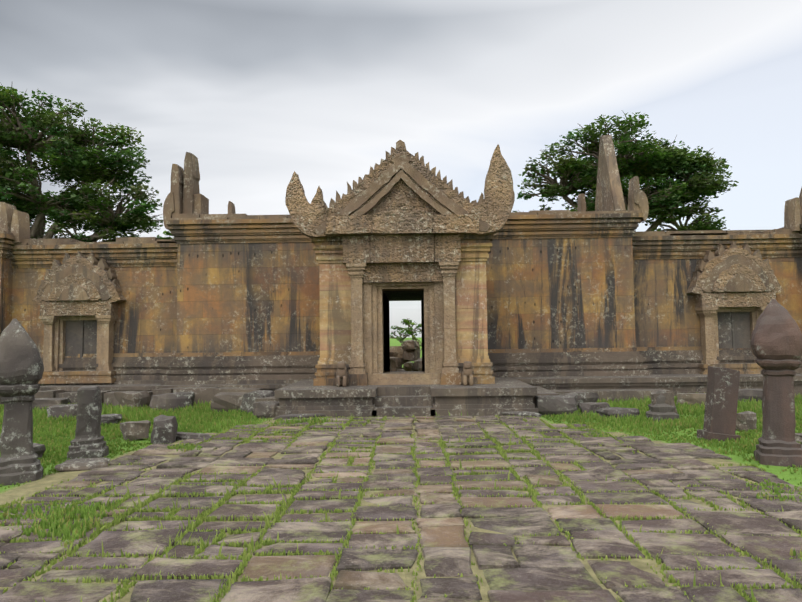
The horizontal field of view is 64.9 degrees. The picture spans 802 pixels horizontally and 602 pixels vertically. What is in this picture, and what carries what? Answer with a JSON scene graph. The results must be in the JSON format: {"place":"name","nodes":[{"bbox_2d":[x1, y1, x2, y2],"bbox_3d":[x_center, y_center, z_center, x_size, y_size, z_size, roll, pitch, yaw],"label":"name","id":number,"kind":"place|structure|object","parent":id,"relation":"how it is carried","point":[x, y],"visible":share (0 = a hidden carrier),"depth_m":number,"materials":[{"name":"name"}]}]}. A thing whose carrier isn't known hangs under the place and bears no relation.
{"place":"outdoors","nodes":[
{"label":"outdoors","id":0,"kind":"place"},
{"bbox_2d":[0,392,801,580],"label":"lawn grass","id":1,"kind":"structure","parent":0,"point":[42,421],"depth_m":11.18,"materials":[{"name":"green plant"}]},
{"bbox_2d":[0,337,801,601],"bbox_3d":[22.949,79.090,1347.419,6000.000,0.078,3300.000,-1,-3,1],"label":"terrain","id":2,"kind":"structure","parent":0,"point":[13,492],"depth_m":6.98,"materials":[{"name":"green plant"}]},
{"bbox_2d":[0,319,43,485],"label":"stone bollard","id":3,"kind":"object","parent":2,"relation":"on","point":[21,367],"visible":1,"depth_m":7.54,"materials":[{"name":"stone"}]},
{"bbox_2d":[33,443,45,458],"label":"stone","id":4,"kind":"object","parent":2,"relation":"on","point":[39,449],"visible":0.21,"depth_m":8.92,"materials":[{"name":"grey stone"}]},
{"bbox_2d":[32,398,71,410],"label":"stone","id":5,"kind":"object","parent":2,"relation":"on","point":[42,402],"visible":0.5,"depth_m":14.67,"materials":[{"name":"stone"}]},
{"bbox_2d":[46,404,76,419],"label":"stone","id":6,"kind":"object","parent":2,"relation":"on","point":[57,410],"visible":0.5,"depth_m":13.49,"materials":[{"name":"grey stone"}]},
{"bbox_2d":[0,82,163,241],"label":"tree","id":7,"kind":"object","parent":2,"relation":"on","point":[72,196],"depth_m":39.61,"materials":[{"name":"green plant"}]},
{"bbox_2d":[55,457,109,471],"bbox_3d":[-4.110,2.134,8.197,0.597,0.129,0.460,1,-4,-22],"label":"stone","id":8,"kind":"object","parent":2,"relation":"on","point":[78,464],"visible":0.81,"depth_m":8.07,"materials":[{"name":"stone"}]},
{"bbox_2d":[67,386,108,459],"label":"broken pillar","id":9,"kind":"structure","parent":2,"relation":"on","point":[88,441],"depth_m":8.98,"materials":[{"name":"stone"}]},
{"bbox_2d":[0,231,176,403],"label":"wall","id":10,"kind":"structure","parent":2,"relation":"on","point":[145,339],"depth_m":17.50,"materials":[{"name":"brown stone"}]},
{"bbox_2d":[32,251,126,383],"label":"false door","id":11,"kind":"structure","parent":10,"relation":"attached to","point":[79,297],"depth_m":17.20,"materials":[{"name":"stone"}]},
{"bbox_2d":[100,414,121,424],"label":"stone","id":12,"kind":"object","parent":2,"relation":"on","point":[111,418],"visible":0.42,"depth_m":12.36,"materials":[{"name":"grey stone"}]},
{"bbox_2d":[112,391,149,408],"bbox_3d":[-6.607,2.436,15.431,0.801,0.489,0.574,-2,-4,25],"label":"stone","id":13,"kind":"object","parent":2,"relation":"on","point":[135,398],"visible":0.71,"depth_m":15.24,"materials":[{"name":"stone"}]},
{"bbox_2d":[120,420,150,440],"bbox_3d":[-4.548,2.207,10.793,0.458,0.337,0.407,1,-4,-23],"label":"stone","id":14,"kind":"object","parent":2,"relation":"on","point":[133,430],"visible":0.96,"depth_m":10.65,"materials":[{"name":"stone"}]},
{"bbox_2d":[151,415,177,443],"bbox_3d":[-3.861,2.109,10.245,0.411,0.519,0.371,-1,-3,1],"label":"stone","id":15,"kind":"object","parent":2,"relation":"on","point":[164,430],"visible":0.85,"depth_m":10.10,"materials":[{"name":"grey stone"}]},
{"bbox_2d":[157,230,172,238],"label":"tree","id":16,"kind":"object","parent":2,"relation":"on","point":[164,232],"depth_m":59.42,"materials":[{"name":"green plant"}]},
{"bbox_2d":[149,391,194,411],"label":"stone","id":17,"kind":"object","parent":2,"relation":"on","point":[166,401],"visible":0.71,"depth_m":14.93,"materials":[{"name":"grey stone"}]},
{"bbox_2d":[176,432,211,440],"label":"stone","id":18,"kind":"object","parent":2,"relation":"on","point":[186,435],"visible":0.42,"depth_m":10.34,"materials":[{"name":"grey stone"}]},
{"bbox_2d":[211,392,246,411],"bbox_3d":[-3.933,2.385,14.774,1.014,0.490,0.649,0,-3,-8],"label":"stone","id":19,"kind":"object","parent":2,"relation":"on","point":[227,401],"visible":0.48,"depth_m":14.47,"materials":[{"name":"stone"}]},
{"bbox_2d":[240,390,274,413],"bbox_3d":[-3.242,2.315,14.277,0.658,0.588,0.614,-3,-4,29],"label":"stone","id":20,"kind":"object","parent":2,"relation":"on","point":[249,398],"visible":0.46,"depth_m":14.10,"materials":[{"name":"grey stone"}]},
{"bbox_2d":[253,401,278,418],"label":"stone","id":21,"kind":"object","parent":2,"relation":"on","point":[264,409],"visible":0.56,"depth_m":13.12,"materials":[{"name":"stone"}]},
{"bbox_2d":[273,413,325,419],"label":"stone","id":22,"kind":"object","parent":2,"relation":"on","point":[287,416],"visible":0.5,"depth_m":12.98,"materials":[{"name":"grey stone"}]},
{"bbox_2d":[0,415,801,601],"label":"stone pavement","id":23,"kind":"structure","parent":2,"relation":"on","point":[544,568],"depth_m":5.42,"materials":[{"name":"stone"}]},
{"bbox_2d":[0,414,801,601],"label":"joint grass","id":24,"kind":"structure","parent":23,"relation":"on","point":[244,556],"depth_m":5.94,"materials":[{"name":"green plant"}]},
{"bbox_2d":[161,210,648,384],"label":"wall","id":25,"kind":"structure","parent":2,"relation":"on","point":[560,292],"depth_m":16.94,"materials":[{"name":"brown stone"}]},
{"bbox_2d":[336,361,348,386],"bbox_3d":[-1.312,1.637,14.169,0.290,0.566,0.516,-1,-3,1],"label":"guardian lion","id":26,"kind":"object","parent":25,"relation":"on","point":[342,379],"visible":0.96,"depth_m":13.96},
{"bbox_2d":[0,135,801,242],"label":"stone pinnacles","id":27,"kind":"object","parent":25,"relation":"on","point":[184,196],"visible":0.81,"depth_m":17.44,"materials":[{"name":"stone"}]},
{"bbox_2d":[461,361,472,385],"bbox_3d":[1.480,1.617,14.070,0.269,0.549,0.486,-1,-3,1],"label":"guardian lion","id":28,"kind":"object","parent":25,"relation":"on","point":[467,376],"visible":1,"depth_m":13.87},
{"bbox_2d":[390,340,421,370],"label":"boulders","id":29,"kind":"object","parent":2,"relation":"on","point":[406,352],"visible":0.25,"depth_m":22.68,"materials":[{"name":"brown stone"}]},
{"bbox_2d":[390,319,421,350],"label":"tree","id":30,"kind":"object","parent":2,"relation":"on","point":[405,321],"depth_m":45.71,"materials":[{"name":"green plant"}]},
{"bbox_2d":[255,234,558,417],"bbox_3d":[0.135,0.316,16.642,6.600,4.700,6.800,-1,-3,1],"label":"gopura porch","id":31,"kind":"object","parent":2,"relation":"on","point":[364,280],"visible":0.94,"depth_m":14.41,"materials":[{"name":"brown stone"}]},
{"bbox_2d":[285,140,514,237],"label":"pediment","id":32,"kind":"structure","parent":31,"relation":"on","point":[400,189],"depth_m":14.29,"materials":[{"name":"brown stone"}]},
{"bbox_2d":[34,374,801,406],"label":"terrace plinths","id":33,"kind":"object","parent":2,"relation":"on","point":[618,387],"visible":0.23,"depth_m":15.75,"materials":[{"name":"stone"}]},
{"bbox_2d":[501,411,541,416],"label":"stone","id":34,"kind":"object","parent":2,"relation":"on","point":[522,413],"visible":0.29,"depth_m":12.92,"materials":[{"name":"grey stone"}]},
{"bbox_2d":[535,394,578,415],"bbox_3d":[3.312,2.211,13.353,0.918,0.452,0.651,-1,-3,1],"label":"stone","id":35,"kind":"object","parent":2,"relation":"on","point":[550,405],"visible":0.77,"depth_m":13.09,"materials":[{"name":"grey stone"}]},
{"bbox_2d":[559,392,598,405],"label":"stone","id":36,"kind":"object","parent":2,"relation":"on","point":[583,397],"visible":0.35,"depth_m":14.12,"materials":[{"name":"grey stone"}]},
{"bbox_2d":[578,402,609,413],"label":"stone","id":37,"kind":"object","parent":2,"relation":"on","point":[590,406],"visible":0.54,"depth_m":13.11,"materials":[{"name":"grey stone"}]},
{"bbox_2d":[596,407,639,418],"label":"stone","id":38,"kind":"object","parent":2,"relation":"on","point":[615,411],"visible":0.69,"depth_m":12.50,"materials":[{"name":"grey stone"}]},
{"bbox_2d":[513,112,738,230],"bbox_3d":[13.950,-3.953,39.737,14.443,15.460,9.809,-1,-3,1],"label":"tree","id":39,"kind":"object","parent":2,"relation":"on","point":[674,162],"depth_m":38.38,"materials":[{"name":"green plant"}]},
{"bbox_2d":[646,390,678,421],"bbox_3d":[5.087,2.057,12.299,0.536,0.617,0.534,-1,-3,1],"label":"stone pedestal","id":40,"kind":"object","parent":2,"relation":"on","point":[660,409],"visible":0.69,"depth_m":12.10,"materials":[{"name":"grey stone"}]},
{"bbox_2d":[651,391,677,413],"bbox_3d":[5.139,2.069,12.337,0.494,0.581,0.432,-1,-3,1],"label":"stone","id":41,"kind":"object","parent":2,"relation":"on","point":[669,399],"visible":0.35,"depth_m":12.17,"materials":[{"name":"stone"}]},
{"bbox_2d":[676,393,705,405],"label":"stone","id":42,"kind":"object","parent":2,"relation":"on","point":[690,398],"visible":0.46,"depth_m":14.39,"materials":[{"name":"stone"}]},
{"bbox_2d":[632,222,801,373],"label":"wall","id":43,"kind":"structure","parent":2,"relation":"on","point":[667,330],"depth_m":17.24,"materials":[{"name":"brown stone"}]},
{"bbox_2d":[686,242,782,374],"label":"false door","id":44,"kind":"structure","parent":43,"relation":"attached to","point":[733,288],"depth_m":16.91,"materials":[{"name":"stone"}]},
{"bbox_2d":[697,366,740,440],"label":"broken pillar","id":45,"kind":"structure","parent":2,"relation":"on","point":[721,404],"depth_m":9.85,"materials":[{"name":"stone"}]},
{"bbox_2d":[735,411,756,431],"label":"stone","id":46,"kind":"object","parent":2,"relation":"on","point":[746,420],"visible":0.65,"depth_m":10.79,"materials":[{"name":"stone"}]},
{"bbox_2d":[738,389,762,401],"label":"stone","id":47,"kind":"object","parent":2,"relation":"on","point":[746,394],"visible":0.31,"depth_m":14.68,"materials":[{"name":"grey stone"}]},
{"bbox_2d":[751,299,801,467],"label":"stone bollard","id":48,"kind":"object","parent":2,"relation":"on","point":[776,340],"visible":0.98,"depth_m":8.02,"materials":[{"name":"stone"}]},
{"bbox_2d":[795,433,801,443],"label":"stone","id":49,"kind":"object","parent":2,"relation":"on","point":[798,437],"visible":0.36,"depth_m":9.35,"materials":[{"name":"stone"}]},
{"bbox_2d":[0,0,801,337],"label":"sky","id":50,"kind":"structure","parent":0,"point":[261,92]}
]}

